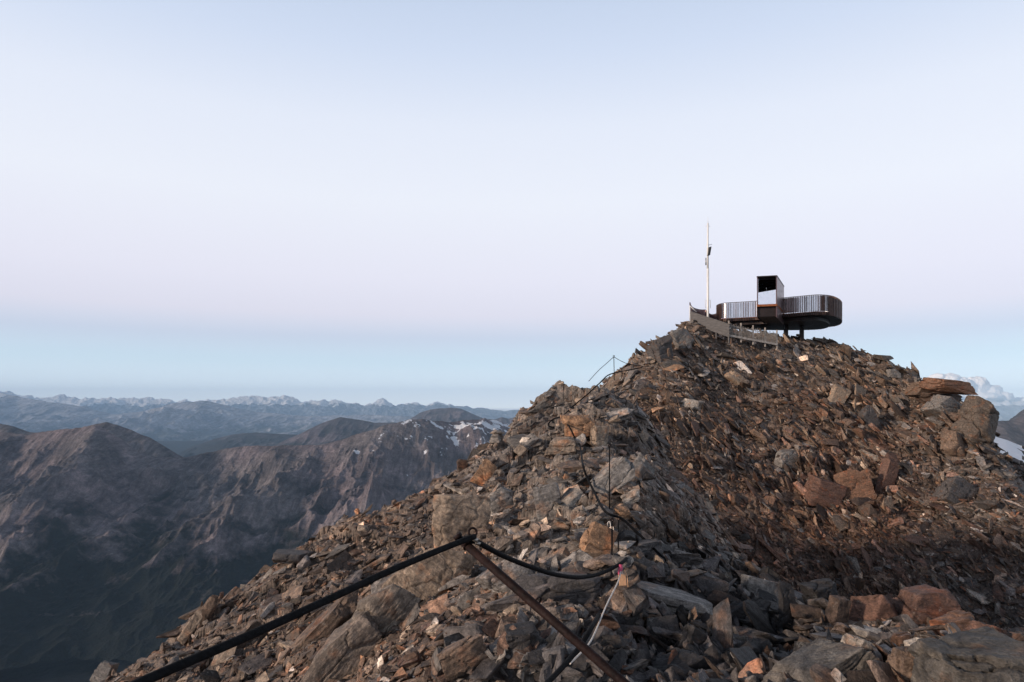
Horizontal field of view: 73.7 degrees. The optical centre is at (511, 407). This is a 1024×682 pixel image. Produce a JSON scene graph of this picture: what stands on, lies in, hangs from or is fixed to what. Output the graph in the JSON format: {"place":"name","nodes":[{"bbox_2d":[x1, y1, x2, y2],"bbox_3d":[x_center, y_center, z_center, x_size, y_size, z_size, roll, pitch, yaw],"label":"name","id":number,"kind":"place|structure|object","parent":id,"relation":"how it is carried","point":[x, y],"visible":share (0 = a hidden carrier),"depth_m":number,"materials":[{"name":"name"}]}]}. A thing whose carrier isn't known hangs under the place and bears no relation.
{"place":"outdoors","nodes":[
{"label":"outdoors","id":0,"kind":"place"},
{"bbox_2d":[0,422,181,457],"bbox_3d":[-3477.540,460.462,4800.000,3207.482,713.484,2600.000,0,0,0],"label":"mountains","id":1,"kind":"structure","parent":0,"point":[143,444],"depth_m":4827.67,"materials":[{"name":"grey stone"}]},
{"bbox_2d":[0,437,212,681],"bbox_3d":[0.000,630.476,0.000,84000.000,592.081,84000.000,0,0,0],"label":"valley","id":2,"kind":"structure","parent":0,"point":[73,669],"depth_m":2283.67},
{"bbox_2d":[0,393,412,440],"bbox_3d":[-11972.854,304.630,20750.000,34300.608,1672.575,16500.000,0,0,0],"label":"mountains","id":3,"kind":"structure","parent":0,"point":[196,420],"depth_m":21436.84,"materials":[{"name":"blue stone"}]},
{"bbox_2d":[178,432,295,456],"bbox_3d":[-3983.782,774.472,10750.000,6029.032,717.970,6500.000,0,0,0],"label":"mountains","id":4,"kind":"structure","parent":0,"point":[245,439],"depth_m":10977.89,"materials":[{"name":"stone"}]},
{"bbox_2d":[0,418,509,669],"bbox_3d":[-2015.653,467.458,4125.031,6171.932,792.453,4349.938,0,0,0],"label":"mountains","id":5,"kind":"structure","parent":0,"point":[112,546],"depth_m":3251.50,"materials":[{"name":"rock"},{"name":"snow"}]},
{"bbox_2d":[273,417,394,445],"bbox_3d":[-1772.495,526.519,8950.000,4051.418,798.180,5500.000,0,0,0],"label":"mountains","id":6,"kind":"structure","parent":0,"point":[336,429],"depth_m":8802.39,"materials":[{"name":"grey stone"}]},
{"bbox_2d":[405,408,512,423],"bbox_3d":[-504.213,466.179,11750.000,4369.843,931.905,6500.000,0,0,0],"label":"mountains","id":7,"kind":"structure","parent":0,"point":[449,414],"depth_m":12085.46,"materials":[{"name":"grey stone"}]},
{"bbox_2d":[0,391,1023,420],"bbox_3d":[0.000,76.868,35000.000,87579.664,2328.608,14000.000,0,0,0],"label":"mountains","id":8,"kind":"structure","parent":0,"point":[288,405],"depth_m":36164.11,"materials":[{"name":"blue stone"}]},
{"bbox_2d":[0,0,1023,410],"label":"sky","id":9,"kind":"structure","parent":0,"point":[489,204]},
{"bbox_2d":[105,321,1023,681],"bbox_3d":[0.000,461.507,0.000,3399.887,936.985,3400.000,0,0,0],"label":"ground","id":10,"kind":"structure","parent":0,"point":[558,397],"depth_m":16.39,"materials":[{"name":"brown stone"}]},
{"bbox_2d":[90,660,119,681],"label":"boulder","id":11,"kind":"object","parent":10,"relation":"on","point":[102,672],"visible":0.81,"depth_m":9.23,"materials":[{"name":"grey stone"}]},
{"bbox_2d":[177,606,201,644],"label":"boulder","id":12,"kind":"object","parent":10,"relation":"on","point":[190,627],"visible":0.99,"depth_m":9.77,"materials":[{"name":"beige stone"}]},
{"bbox_2d":[195,595,220,630],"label":"boulder","id":13,"kind":"object","parent":10,"relation":"on","point":[208,607],"visible":0.61,"depth_m":9.95,"materials":[{"name":"stone"}]},
{"bbox_2d":[272,549,313,563],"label":"boulder","id":14,"kind":"object","parent":10,"relation":"on","point":[287,556],"visible":0.88,"depth_m":10.74,"materials":[{"name":"grey stone"}]},
{"bbox_2d":[289,590,357,651],"bbox_3d":[-1.998,2.367,7.191,0.775,0.864,0.386,0,0,-7],"label":"boulder","id":15,"kind":"object","parent":10,"relation":"on","point":[339,612],"visible":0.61,"depth_m":7.09,"materials":[{"name":"grey stone"}]},
{"bbox_2d":[300,614,386,681],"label":"boulder","id":16,"kind":"object","parent":10,"relation":"on","point":[346,645],"visible":0.78,"depth_m":5.80,"materials":[{"name":"grey stone"}]},
{"bbox_2d":[350,584,420,632],"bbox_3d":[-1.174,1.921,6.167,0.718,0.688,0.312,0,0,-18],"label":"boulder","id":17,"kind":"object","parent":10,"relation":"on","point":[387,608],"visible":0.5,"depth_m":6.05,"materials":[{"name":"grey stone"}]},
{"bbox_2d":[376,572,395,590],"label":"boulder","id":18,"kind":"object","parent":10,"relation":"on","point":[379,585],"depth_m":7.62,"materials":[{"name":"grey stone"}]},
{"bbox_2d":[382,548,476,604],"bbox_3d":[-0.836,1.805,6.957,0.969,0.788,0.231,0,0,-11],"label":"boulder","id":19,"kind":"object","parent":10,"relation":"on","point":[423,580],"visible":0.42,"depth_m":6.87,"materials":[{"name":"grey stone"}]},
{"bbox_2d":[431,494,490,547],"bbox_3d":[-0.691,1.554,9.155,0.795,0.811,0.326,0,0,-15],"label":"boulder","id":20,"kind":"object","parent":10,"relation":"on","point":[453,515],"visible":0.7,"depth_m":9.01,"materials":[{"name":"grey stone"}]},
{"bbox_2d":[436,634,487,680],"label":"boulder","id":21,"kind":"object","parent":10,"relation":"on","point":[465,654],"visible":0.93,"depth_m":4.17,"materials":[{"name":"brown stone"}]},
{"bbox_2d":[457,459,467,471],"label":"boulder","id":22,"kind":"object","parent":10,"relation":"on","point":[462,464],"visible":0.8,"depth_m":13.92,"materials":[{"name":"brown stone"}]},
{"bbox_2d":[470,459,496,485],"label":"boulder","id":23,"kind":"object","parent":10,"relation":"on","point":[485,471],"visible":0.89,"depth_m":11.77,"materials":[{"name":"brown stone"}]},
{"bbox_2d":[489,487,513,515],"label":"boulder","id":24,"kind":"object","parent":10,"relation":"on","point":[501,498],"visible":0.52,"depth_m":10.02,"materials":[{"name":"grey stone"}]},
{"bbox_2d":[475,557,533,592],"bbox_3d":[-0.024,1.392,5.473,0.520,0.405,0.222,0,0,-16],"label":"boulder","id":25,"kind":"object","parent":10,"relation":"on","point":[487,579],"visible":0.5,"depth_m":5.40,"materials":[{"name":"grey stone"}]},
{"bbox_2d":[504,621,540,652],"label":"boulder","id":26,"kind":"object","parent":10,"relation":"on","point":[522,632],"visible":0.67,"depth_m":4.15,"materials":[{"name":"grey stone"}]},
{"bbox_2d":[453,527,629,681],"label":"iron bar","id":27,"kind":"object","parent":10,"relation":"on","point":[583,647],"visible":0.84,"depth_m":2.87,"materials":[{"name":"metal"}]},
{"bbox_2d":[130,534,476,681],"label":"rope","id":28,"kind":"object","parent":27,"relation":"attached to","point":[182,664],"visible":1,"depth_m":2.12,"materials":[{"name":"black rubber"}]},
{"bbox_2d":[471,540,627,579],"bbox_3d":[0.344,0.899,4.236,0.077,0.585,2.392,0,0,27],"label":"rope","id":29,"kind":"object","parent":27,"relation":"attached to","point":[489,548],"visible":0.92,"depth_m":3.90,"materials":[{"name":"black rubber"}]},
{"bbox_2d":[618,564,627,585],"bbox_3d":[0.812,1.230,4.998,0.058,0.150,0.103,0,0,-35],"label":"marker tape","id":30,"kind":"object","parent":29,"relation":"attached to","point":[622,581],"visible":0.98,"depth_m":5.00,"materials":[{"name":"plastic"}]},
{"bbox_2d":[570,571,620,663],"bbox_3d":[0.581,1.283,4.379,0.048,0.219,1.460,0,0,20],"label":"cord","id":31,"kind":"object","parent":30,"relation":"hanging from","point":[577,656],"visible":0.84,"depth_m":4.29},
{"bbox_2d":[533,482,560,520],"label":"boulder","id":32,"kind":"object","parent":10,"relation":"on","point":[546,496],"visible":0.69,"depth_m":8.53,"materials":[{"name":"grey stone"}]},
{"bbox_2d":[222,387,890,681],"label":"outcrop","id":33,"kind":"object","parent":10,"relation":"on","point":[743,656],"visible":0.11,"depth_m":8.09,"materials":[{"name":"stone"}]},
{"bbox_2d":[516,572,603,604],"bbox_3d":[0.363,1.424,5.228,0.665,0.342,0.362,0,0,0],"label":"boulder","id":34,"kind":"object","parent":33,"relation":"on","point":[584,591],"visible":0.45,"depth_m":5.07,"materials":[{"name":"grey stone"}]},
{"bbox_2d":[544,437,575,456],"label":"boulder","id":35,"kind":"object","parent":10,"relation":"on","point":[564,446],"visible":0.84,"depth_m":13.12,"materials":[{"name":"beige stone"}]},
{"bbox_2d":[560,414,595,437],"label":"boulder","id":36,"kind":"object","parent":10,"relation":"on","point":[579,425],"visible":0.66,"depth_m":13.98,"materials":[{"name":"brown stone"}]},
{"bbox_2d":[548,367,641,427],"bbox_3d":[2.138,-0.367,17.564,0.494,1.633,5.648,0,0,31],"label":"rope","id":37,"kind":"object","parent":10,"relation":"on","point":[588,393],"visible":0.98,"depth_m":17.39,"materials":[{"name":"black rubber"}]},
{"bbox_2d":[590,642,602,652],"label":"boulder","id":38,"kind":"object","parent":10,"relation":"on","point":[598,645],"visible":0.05,"depth_m":4.07,"materials":[{"name":"grey stone"}]},
{"bbox_2d":[579,521,618,557],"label":"boulder","id":39,"kind":"object","parent":10,"relation":"on","point":[595,540],"visible":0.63,"depth_m":5.88,"materials":[{"name":"brown stone"}]},
{"bbox_2d":[590,425,609,446],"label":"boulder","id":40,"kind":"object","parent":10,"relation":"on","point":[599,435],"visible":0.95,"depth_m":13.72,"materials":[{"name":"grey stone"}]},
{"bbox_2d":[608,444,610,508],"bbox_3d":[1.235,0.955,8.676,0.036,0.974,0.168,0,0,12],"label":"iron rod","id":41,"kind":"object","parent":10,"relation":"on","point":[609,474],"visible":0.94,"depth_m":8.69,"materials":[{"name":"black metal"}]},
{"bbox_2d":[589,456,634,494],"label":"boulder","id":42,"kind":"object","parent":10,"relation":"on","point":[622,472],"visible":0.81,"depth_m":9.55,"materials":[{"name":"grey stone"}]},
{"bbox_2d":[610,518,613,566],"bbox_3d":[0.855,1.196,5.831,0.034,0.509,0.015,0,0,0],"label":"iron pin","id":43,"kind":"object","parent":10,"relation":"on","point":[612,536],"visible":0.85,"depth_m":5.83,"materials":[{"name":"grey metal"}]},
{"bbox_2d":[567,424,665,560],"bbox_3d":[1.169,1.027,11.092,0.783,1.600,7.524,0,0,-6],"label":"rope","id":44,"kind":"object","parent":10,"relation":"on","point":[624,521],"visible":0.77,"depth_m":8.11,"materials":[{"name":"black rubber"}]},
{"bbox_2d":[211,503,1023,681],"bbox_3d":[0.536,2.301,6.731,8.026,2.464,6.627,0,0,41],"label":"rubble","id":45,"kind":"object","parent":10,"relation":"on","point":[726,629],"visible":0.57,"depth_m":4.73,"materials":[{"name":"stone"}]},
{"bbox_2d":[544,608,602,681],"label":"rope","id":46,"kind":"object","parent":45,"relation":"on","point":[562,666],"visible":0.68,"depth_m":3.60,"materials":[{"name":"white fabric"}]},
{"bbox_2d":[617,517,619,551],"bbox_3d":[1.097,1.414,7.034,0.034,0.566,0.015,0,0,0],"label":"iron pin","id":47,"kind":"object","parent":10,"relation":"on","point":[618,534],"visible":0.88,"depth_m":7.03,"materials":[{"name":"black metal"}]},
{"bbox_2d":[615,506,631,518],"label":"boulder","id":48,"kind":"object","parent":10,"relation":"on","point":[624,512],"visible":0.77,"depth_m":8.45,"materials":[{"name":"brown stone"}]},
{"bbox_2d":[620,489,640,504],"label":"boulder","id":49,"kind":"object","parent":10,"relation":"on","point":[632,496],"visible":0.94,"depth_m":9.11,"materials":[{"name":"beige stone"}]},
{"bbox_2d":[633,452,654,482],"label":"boulder","id":50,"kind":"object","parent":10,"relation":"on","point":[640,461],"visible":0.45,"depth_m":11.22,"materials":[{"name":"grey stone"}]},
{"bbox_2d":[637,539,663,555],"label":"boulder","id":51,"kind":"object","parent":10,"relation":"on","point":[647,544],"visible":0.42,"depth_m":7.81,"materials":[{"name":"grey stone"}]},
{"bbox_2d":[643,608,661,623],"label":"boulder","id":52,"kind":"object","parent":10,"relation":"on","point":[650,610],"visible":0.26,"depth_m":5.05,"materials":[{"name":"grey stone"}]},
{"bbox_2d":[646,334,673,364],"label":"boulder","id":53,"kind":"object","parent":10,"relation":"on","point":[657,349],"visible":0.77,"depth_m":50.22,"materials":[{"name":"grey stone"}]},
{"bbox_2d":[637,581,712,618],"bbox_3d":[1.211,1.615,5.518,0.783,0.397,0.476,0,0,0],"label":"boulder","id":54,"kind":"object","parent":10,"relation":"on","point":[673,599],"visible":0.27,"depth_m":5.35,"materials":[{"name":"grey stone"}]},
{"bbox_2d":[651,648,706,672],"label":"boulder","id":55,"kind":"object","parent":10,"relation":"on","point":[693,660],"visible":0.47,"depth_m":4.18,"materials":[{"name":"grey stone"}]},
{"bbox_2d":[670,328,694,349],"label":"boulder","id":56,"kind":"object","parent":10,"relation":"on","point":[681,337],"visible":0.85,"depth_m":51.63,"materials":[{"name":"grey stone"}]},
{"bbox_2d":[668,553,703,565],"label":"boulder","id":57,"kind":"object","parent":10,"relation":"on","point":[694,559],"visible":0.87,"depth_m":7.86,"materials":[{"name":"grey stone"}]},
{"bbox_2d":[681,398,704,409],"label":"boulder","id":58,"kind":"object","parent":10,"relation":"on","point":[692,403],"visible":0.93,"depth_m":46.19,"materials":[{"name":"white stone"}]},
{"bbox_2d":[673,623,717,647],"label":"boulder","id":59,"kind":"object","parent":10,"relation":"on","point":[696,635],"visible":0.35,"depth_m":4.54,"materials":[{"name":"grey stone"}]},
{"bbox_2d":[705,223,711,316],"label":"mast","id":60,"kind":"object","parent":10,"relation":"on","point":[708,253],"visible":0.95,"depth_m":56.92,"materials":[{"name":"white metal"}]},
{"bbox_2d":[689,305,729,343],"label":"plank wall","id":61,"kind":"structure","parent":10,"relation":"on","point":[712,324],"depth_m":53.75,"materials":[{"name":"grey wood"}]},
{"bbox_2d":[724,371,747,384],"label":"boulder","id":62,"kind":"object","parent":10,"relation":"on","point":[736,378],"visible":0.82,"depth_m":49.94,"materials":[{"name":"beige stone"}]},
{"bbox_2d":[730,600,746,625],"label":"boulder","id":63,"kind":"object","parent":10,"relation":"on","point":[736,608],"visible":0.37,"depth_m":5.58,"materials":[{"name":"grey stone"}]},
{"bbox_2d":[734,641,759,657],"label":"boulder","id":64,"kind":"object","parent":10,"relation":"on","point":[754,648],"visible":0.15,"depth_m":4.59,"materials":[{"name":"grey stone"}]},
{"bbox_2d":[728,321,777,348],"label":"lath fence","id":65,"kind":"object","parent":10,"relation":"on","point":[773,337],"visible":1,"depth_m":53.16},
{"bbox_2d":[740,574,778,598],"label":"boulder","id":66,"kind":"object","parent":10,"relation":"on","point":[749,583],"visible":0.62,"depth_m":7.05,"materials":[{"name":"grey stone"}]},
{"bbox_2d":[716,275,841,340],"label":"viewing platform","id":67,"kind":"structure","parent":10,"relation":"on","point":[772,308],"depth_m":55.36,"materials":[{"name":"metal"}]},
{"bbox_2d":[689,302,715,320],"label":"curved railing","id":68,"kind":"object","parent":67,"relation":"attached to","point":[703,312],"visible":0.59,"depth_m":61.15,"materials":[{"name":"metal"}]},
{"bbox_2d":[773,449,798,476],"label":"boulder","id":69,"kind":"object","parent":10,"relation":"on","point":[789,457],"visible":0.64,"depth_m":43.91,"materials":[{"name":"grey stone"}]},
{"bbox_2d":[778,580,795,630],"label":"boulder","id":70,"kind":"object","parent":10,"relation":"on","point":[787,597],"visible":0.75,"depth_m":5.50,"materials":[{"name":"grey stone"}]},
{"bbox_2d":[599,318,1023,632],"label":"scree","id":71,"kind":"structure","parent":10,"relation":"on","point":[999,541],"depth_m":41.59,"materials":[{"name":"brown stone"}]},
{"bbox_2d":[797,578,837,604],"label":"boulder","id":72,"kind":"object","parent":10,"relation":"on","point":[825,588],"visible":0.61,"depth_m":6.15,"materials":[{"name":"grey stone"}]},
{"bbox_2d":[762,638,879,681],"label":"boulder","id":73,"kind":"object","parent":10,"relation":"on","point":[842,658],"visible":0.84,"depth_m":3.38,"materials":[{"name":"grey stone"}]},
{"bbox_2d":[803,475,846,507],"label":"boulder","id":74,"kind":"object","parent":10,"relation":"on","point":[820,491],"visible":0.93,"depth_m":40.71,"materials":[{"name":"brown stone"}]},
{"bbox_2d":[633,322,1023,616],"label":"outcrop","id":75,"kind":"object","parent":10,"relation":"on","point":[904,475],"visible":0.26,"depth_m":42.77,"materials":[{"name":"brown stone"}]},
{"bbox_2d":[825,595,850,625],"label":"boulder","id":76,"kind":"object","parent":10,"relation":"on","point":[837,609],"visible":0.68,"depth_m":5.17,"materials":[{"name":"brown stone"}]},
{"bbox_2d":[827,384,850,405],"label":"boulder","id":77,"kind":"object","parent":10,"relation":"on","point":[840,393],"visible":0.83,"depth_m":48.17,"materials":[{"name":"beige stone"}]},
{"bbox_2d":[833,469,876,501],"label":"boulder","id":78,"kind":"object","parent":10,"relation":"on","point":[860,482],"visible":0.67,"depth_m":40.88,"materials":[{"name":"brown stone"}]},
{"bbox_2d":[853,384,865,413],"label":"boulder","id":79,"kind":"object","parent":10,"relation":"on","point":[859,390],"visible":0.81,"depth_m":48.20,"materials":[{"name":"grey stone"}]},
{"bbox_2d":[840,633,889,653],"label":"boulder","id":80,"kind":"object","parent":10,"relation":"on","point":[852,640],"visible":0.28,"depth_m":3.50,"materials":[{"name":"beige stone"}]},
{"bbox_2d":[858,405,881,432],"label":"boulder","id":81,"kind":"object","parent":10,"relation":"on","point":[867,415],"visible":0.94,"depth_m":45.79,"materials":[{"name":"grey stone"}]},
{"bbox_2d":[849,594,897,621],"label":"boulder","id":82,"kind":"object","parent":10,"relation":"on","point":[871,607],"visible":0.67,"depth_m":5.22,"materials":[{"name":"brown stone"}]},
{"bbox_2d":[870,363,886,370],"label":"boulder","id":83,"kind":"object","parent":10,"relation":"on","point":[881,366],"visible":0.83,"depth_m":50.46,"materials":[{"name":"brown stone"}]},
{"bbox_2d":[875,453,898,495],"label":"boulder","id":84,"kind":"object","parent":10,"relation":"on","point":[889,470],"visible":0.78,"depth_m":41.30,"materials":[{"name":"brown stone"}]},
{"bbox_2d":[886,369,900,378],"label":"boulder","id":85,"kind":"object","parent":10,"relation":"on","point":[893,373],"visible":0.9,"depth_m":49.62,"materials":[{"name":"grey stone"}]},
{"bbox_2d":[885,646,914,681],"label":"boulder","id":86,"kind":"object","parent":10,"relation":"on","point":[899,660],"visible":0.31,"depth_m":3.00,"materials":[{"name":"brown stone"}]},
{"bbox_2d":[890,631,911,646],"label":"boulder","id":87,"kind":"object","parent":10,"relation":"on","point":[897,638],"visible":0.53,"depth_m":4.03,"materials":[{"name":"brown stone"}]},
{"bbox_2d":[903,637,919,645],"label":"boulder","id":88,"kind":"object","parent":10,"relation":"on","point":[908,642],"visible":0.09,"depth_m":3.36,"materials":[{"name":"beige stone"}]},
{"bbox_2d":[904,382,943,396],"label":"boulder","id":89,"kind":"object","parent":10,"relation":"on","point":[913,389],"visible":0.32,"depth_m":47.22,"materials":[{"name":"brown stone"}]},
{"bbox_2d":[891,584,961,625],"bbox_3d":[3.180,1.567,5.259,0.477,0.370,0.375,0,0,0],"label":"boulder","id":90,"kind":"object","parent":10,"relation":"on","point":[918,604],"visible":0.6,"depth_m":5.13,"materials":[{"name":"brown stone"}]},
{"bbox_2d":[914,392,963,402],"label":"boulder","id":91,"kind":"object","parent":10,"relation":"on","point":[925,396],"visible":0.53,"depth_m":46.47,"materials":[{"name":"brown stone"}]},
{"bbox_2d":[919,377,977,394],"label":"boulder","id":92,"kind":"object","parent":91,"relation":"on","point":[945,386],"visible":1,"depth_m":45.04,"materials":[{"name":"brown stone"}]},
{"bbox_2d":[920,394,961,416],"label":"boulder","id":93,"kind":"object","parent":10,"relation":"on","point":[937,404],"visible":0.7,"depth_m":43.20,"materials":[{"name":"grey stone"}]},
{"bbox_2d":[929,610,974,635],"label":"boulder","id":94,"kind":"object","parent":10,"relation":"on","point":[961,619],"visible":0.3,"depth_m":4.73,"materials":[{"name":"brown stone"}]},
{"bbox_2d":[940,428,965,456],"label":"boulder","id":95,"kind":"object","parent":10,"relation":"on","point":[952,443],"visible":0.94,"depth_m":41.26,"materials":[{"name":"brown stone"}]},
{"bbox_2d":[932,476,977,503],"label":"boulder","id":96,"kind":"object","parent":10,"relation":"on","point":[953,490],"visible":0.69,"depth_m":38.68,"materials":[{"name":"grey stone"}]},
{"bbox_2d":[908,626,1023,681],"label":"boulder","id":97,"kind":"object","parent":10,"relation":"on","point":[985,654],"visible":1,"depth_m":2.74,"materials":[{"name":"grey stone"}]},
{"bbox_2d":[950,395,999,448],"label":"boulder","id":98,"kind":"object","parent":10,"relation":"on","point":[976,421],"visible":0.8,"depth_m":41.42,"materials":[{"name":"grey stone"}]},
{"bbox_2d":[963,620,1011,637],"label":"boulder","id":99,"kind":"object","parent":10,"relation":"on","point":[974,624],"visible":0.2,"depth_m":3.47,"materials":[{"name":"brown stone"}]},
{"bbox_2d":[928,373,1014,401],"bbox_3d":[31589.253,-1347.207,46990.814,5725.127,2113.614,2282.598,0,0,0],"label":"cloud","id":100,"kind":"structure","parent":0,"point":[984,388],"depth_m":46544.49,"materials":[{"name":"white"}]},
{"bbox_2d":[995,410,1023,445],"bbox_3d":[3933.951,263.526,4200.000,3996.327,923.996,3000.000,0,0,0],"label":"mountains","id":101,"kind":"structure","parent":0,"point":[1011,429],"depth_m":4064.43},
{"bbox_2d":[1012,397,1023,401],"bbox_3d":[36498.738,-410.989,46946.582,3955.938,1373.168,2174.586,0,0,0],"label":"cloud","id":102,"kind":"structure","parent":0,"point":[1017,399],"depth_m":47033.33,"materials":[{"name":"white"}]},
{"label":"hills","id":103,"kind":"structure","parent":0,"visible":0},
{"bbox_2d":[994,437,1023,461],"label":"snow","id":104,"kind":"structure","parent":103,"relation":"on","point":[1010,447],"depth_m":243.58,"materials":[{"name":"white snow"}]}
]}

